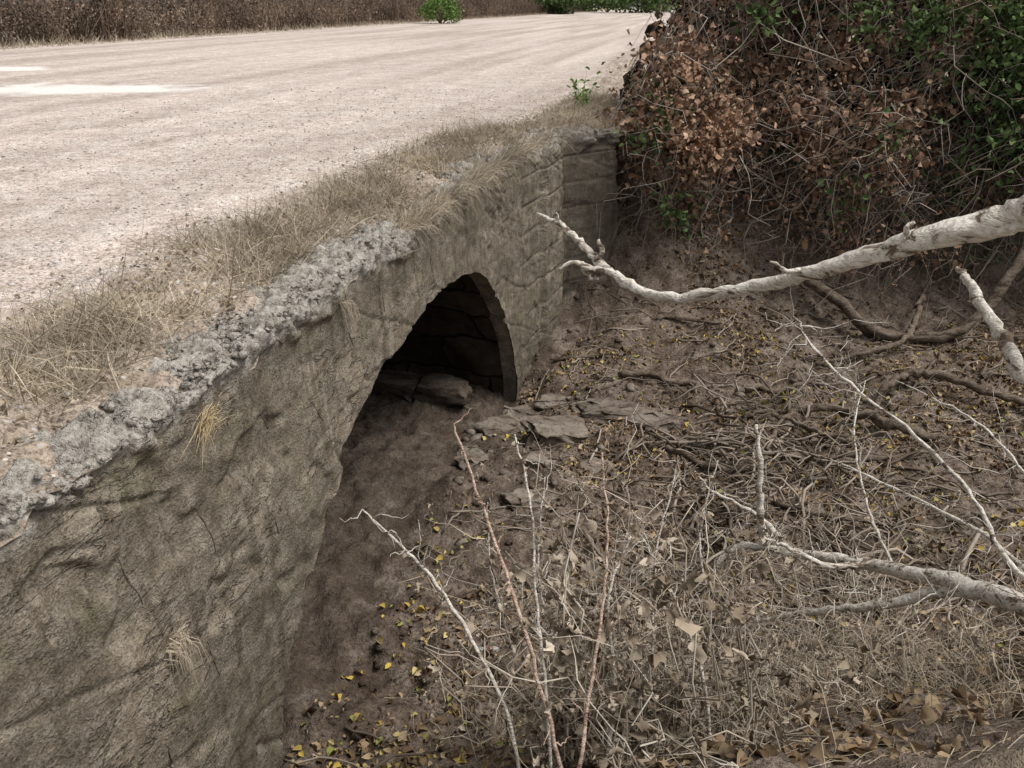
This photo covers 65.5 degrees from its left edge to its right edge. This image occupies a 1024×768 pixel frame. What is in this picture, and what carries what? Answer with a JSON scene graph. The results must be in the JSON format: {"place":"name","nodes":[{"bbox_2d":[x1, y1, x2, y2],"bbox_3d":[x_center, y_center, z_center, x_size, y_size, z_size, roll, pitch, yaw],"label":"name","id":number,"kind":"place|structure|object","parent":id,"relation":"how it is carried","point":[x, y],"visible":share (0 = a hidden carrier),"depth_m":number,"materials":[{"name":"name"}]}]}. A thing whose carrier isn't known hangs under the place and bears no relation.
{"place":"outdoors","nodes":[
{"label":"outdoors","id":0,"kind":"place"},
{"bbox_2d":[0,8,674,427],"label":"gravel road","id":1,"kind":"structure","parent":0,"point":[62,86],"depth_m":13.17,"materials":[{"name":"beige gravel"}]},
{"bbox_2d":[0,21,682,546],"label":"roadside verge","id":2,"kind":"structure","parent":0,"point":[40,451],"depth_m":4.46,"materials":[{"name":"beige plant"}]},
{"bbox_2d":[0,106,609,456],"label":"verge dead leaves","id":3,"kind":"object","parent":2,"relation":"on","point":[63,415],"visible":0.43,"depth_m":4.71,"materials":[{"name":"brown plant"}]},
{"bbox_2d":[463,186,478,227],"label":"dry grass tuft","id":4,"kind":"object","parent":2,"relation":"on","point":[472,204],"visible":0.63,"depth_m":7.57,"materials":[{"name":"plant"}]},
{"bbox_2d":[566,66,600,108],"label":"green roadside plant","id":5,"kind":"object","parent":2,"relation":"on","point":[583,92],"visible":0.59,"depth_m":12.25,"materials":[{"name":"green plant"}]},
{"bbox_2d":[0,0,865,7],"label":"sky","id":6,"kind":"structure","parent":0,"point":[0,0],"materials":[{"name":"white"}]},
{"bbox_2d":[1,8,1023,767],"bbox_3d":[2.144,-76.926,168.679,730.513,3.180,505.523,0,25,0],"label":"ground","id":7,"kind":"structure","parent":0,"point":[397,460],"depth_m":7.99,"materials":[{"name":"brown soil"}]},
{"bbox_2d":[0,0,594,46],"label":"distant dry scrub","id":8,"kind":"object","parent":7,"relation":"on","point":[215,15],"visible":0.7,"depth_m":48.11,"materials":[{"name":"brown plant"}]},
{"bbox_2d":[0,10,601,50],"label":"verge grass","id":9,"kind":"structure","parent":7,"relation":"on","point":[52,42],"depth_m":41.98,"materials":[{"name":"plant"}]},
{"bbox_2d":[0,125,620,767],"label":"culvert headwall","id":10,"kind":"object","parent":7,"relation":"on","point":[132,555],"visible":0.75,"depth_m":4.26,"materials":[{"name":"stone"}]},
{"bbox_2d":[164,618,207,691],"bbox_3d":[-1.538,1.324,3.792,0.133,0.478,0.299,0,25,0],"label":"dry grass tuft","id":11,"kind":"object","parent":10,"relation":"attached to","point":[176,648],"visible":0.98,"depth_m":3.71,"materials":[{"name":"plant"}]},
{"bbox_2d":[180,387,230,466],"bbox_3d":[-1.473,0.206,3.835,0.110,0.345,0.766,0,25,0],"label":"dry grass tuft","id":12,"kind":"object","parent":10,"relation":"attached to","point":[201,425],"visible":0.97,"depth_m":3.84,"materials":[{"name":"plant"}]},
{"bbox_2d":[339,274,364,360],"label":"dry grass tuft","id":13,"kind":"object","parent":10,"relation":"attached to","point":[347,302],"visible":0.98,"depth_m":5.19,"materials":[{"name":"plant"}]},
{"bbox_2d":[340,491,519,767],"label":"dry weed","id":14,"kind":"object","parent":7,"relation":"on","point":[405,553],"visible":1,"depth_m":3.35,"materials":[{"name":"beige plant"}]},
{"bbox_2d":[411,0,464,23],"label":"green bush","id":15,"kind":"object","parent":7,"relation":"on","point":[441,6],"visible":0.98,"depth_m":69.96,"materials":[{"name":"green plant"}]},
{"bbox_2d":[475,646,499,653],"bbox_3d":[-0.160,1.951,5.834,0.221,0.060,0.056,-1,26,-3],"label":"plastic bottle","id":16,"kind":"object","parent":7,"relation":"on","point":[495,647],"visible":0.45,"depth_m":5.81,"materials":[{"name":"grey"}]},
{"bbox_2d":[480,482,532,760],"bbox_3d":[-0.055,1.196,3.984,0.190,1.512,0.461,-9,27,-18],"label":"dry weed","id":17,"kind":"object","parent":7,"relation":"on","point":[492,565],"visible":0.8,"depth_m":3.95,"materials":[{"name":"beige plant"}]},
{"bbox_2d":[454,409,568,767],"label":"dry weed","id":18,"kind":"object","parent":7,"relation":"on","point":[524,622],"visible":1,"depth_m":2.93,"materials":[{"name":"brown plant"}]},
{"bbox_2d":[510,434,554,767],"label":"dry weed","id":19,"kind":"object","parent":7,"relation":"on","point":[522,469],"visible":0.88,"depth_m":3.21,"materials":[{"name":"brown plant"}]},
{"bbox_2d":[507,451,573,757],"bbox_3d":[0.148,1.049,3.793,0.381,1.443,0.560,0,25,0],"label":"dry weed","id":20,"kind":"object","parent":7,"relation":"on","point":[550,512],"visible":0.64,"depth_m":3.67,"materials":[{"name":"beige plant"}]},
{"bbox_2d":[528,0,585,13],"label":"distant tree","id":21,"kind":"object","parent":7,"relation":"on","point":[558,6],"visible":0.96,"depth_m":133.91,"materials":[{"name":"green plant"}]},
{"bbox_2d":[575,0,597,11],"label":"distant tree","id":22,"kind":"object","parent":7,"relation":"on","point":[590,9],"visible":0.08,"depth_m":179.36,"materials":[{"name":"green plant"}]},
{"bbox_2d":[564,452,616,767],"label":"dry weed","id":23,"kind":"object","parent":7,"relation":"on","point":[598,636],"visible":1,"depth_m":3.07,"materials":[{"name":"brown plant"}]},
{"bbox_2d":[574,0,633,12],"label":"distant tree","id":24,"kind":"object","parent":7,"relation":"on","point":[603,4],"visible":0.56,"depth_m":164.23,"materials":[{"name":"green plant"}]},
{"bbox_2d":[580,491,649,758],"bbox_3d":[0.443,1.078,3.328,0.374,1.096,0.626,-7,26,-14],"label":"dry weed","id":25,"kind":"object","parent":7,"relation":"on","point":[607,605],"visible":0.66,"depth_m":3.30,"materials":[{"name":"beige plant"}]},
{"bbox_2d":[599,0,676,12],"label":"distant tree","id":26,"kind":"object","parent":7,"relation":"on","point":[652,4],"visible":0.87,"depth_m":152.55,"materials":[{"name":"green plant"}]},
{"bbox_2d":[280,179,1023,767],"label":"leaf litter","id":27,"kind":"object","parent":7,"relation":"on","point":[722,749],"visible":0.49,"depth_m":6.13,"materials":[{"name":"brown plant"}]},
{"bbox_2d":[283,271,1023,767],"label":"stick debris","id":28,"kind":"object","parent":7,"relation":"on","point":[729,441],"visible":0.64,"depth_m":7.96,"materials":[{"name":"brown wood"}]},
{"bbox_2d":[631,0,682,11],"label":"distant tree","id":29,"kind":"object","parent":7,"relation":"on","point":[677,5],"visible":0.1,"depth_m":170.42,"materials":[{"name":"green plant"}]},
{"bbox_2d":[293,324,1023,767],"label":"yellow fallen leaves","id":30,"kind":"object","parent":7,"relation":"on","point":[441,614],"visible":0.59,"depth_m":7.44,"materials":[{"name":"plant"}]},
{"bbox_2d":[622,451,694,741],"bbox_3d":[0.627,0.984,3.537,0.295,1.385,0.590,5,26,10],"label":"dry weed","id":31,"kind":"object","parent":7,"relation":"on","point":[662,532],"visible":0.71,"depth_m":3.48,"materials":[{"name":"beige plant"}]},
{"bbox_2d":[604,500,719,744],"bbox_3d":[0.632,1.072,3.407,0.458,0.937,0.650,0,25,0],"label":"dry weed","id":32,"kind":"object","parent":7,"relation":"on","point":[665,581],"visible":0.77,"depth_m":3.40,"materials":[{"name":"beige plant"}]},
{"bbox_2d":[311,195,1023,767],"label":"mud clods","id":33,"kind":"object","parent":7,"relation":"on","point":[377,663],"visible":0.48,"depth_m":8.20,"materials":[{"name":"brown soil"}]},
{"bbox_2d":[439,383,938,702],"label":"creek stones","id":34,"kind":"object","parent":7,"relation":"on","point":[552,429],"visible":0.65,"depth_m":9.05,"materials":[{"name":"grey stone"}]},
{"bbox_2d":[360,388,1023,767],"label":"withered weed tangle","id":35,"kind":"object","parent":7,"relation":"on","point":[662,710],"visible":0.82,"depth_m":3.59,"materials":[{"name":"beige plant"}]},
{"bbox_2d":[686,460,724,685],"bbox_3d":[0.976,1.045,4.082,0.194,1.203,0.537,0,25,0],"label":"dry weed","id":36,"kind":"object","parent":7,"relation":"on","point":[709,514],"visible":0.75,"depth_m":4.03,"materials":[{"name":"beige plant"}]},
{"bbox_2d":[438,314,1019,755],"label":"driftwood logs","id":37,"kind":"object","parent":7,"relation":"on","point":[624,374],"visible":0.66,"depth_m":8.24,"materials":[{"name":"brown wood"}]},
{"bbox_2d":[536,195,1023,384],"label":"dead tree","id":38,"kind":"object","parent":7,"relation":"on","point":[993,222],"visible":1,"depth_m":3.05,"materials":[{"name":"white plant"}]},
{"bbox_2d":[540,594,1023,767],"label":"dry grass","id":39,"kind":"structure","parent":7,"relation":"on","point":[951,683],"depth_m":3.98,"materials":[{"name":"plant"}]},
{"bbox_2d":[594,0,1023,343],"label":"vine thicket","id":40,"kind":"object","parent":7,"relation":"on","point":[915,52],"visible":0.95,"depth_m":11.45,"materials":[{"name":"orange plant"}]},
{"bbox_2d":[694,257,1023,667],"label":"fallen branch","id":41,"kind":"object","parent":7,"relation":"on","point":[1008,598],"visible":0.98,"depth_m":5.02,"materials":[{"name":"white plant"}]},
{"bbox_2d":[734,232,1023,459],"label":"exposed tree roots","id":42,"kind":"object","parent":7,"relation":"on","point":[898,338],"visible":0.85,"depth_m":10.46,"materials":[{"name":"brown wood"}]}
]}

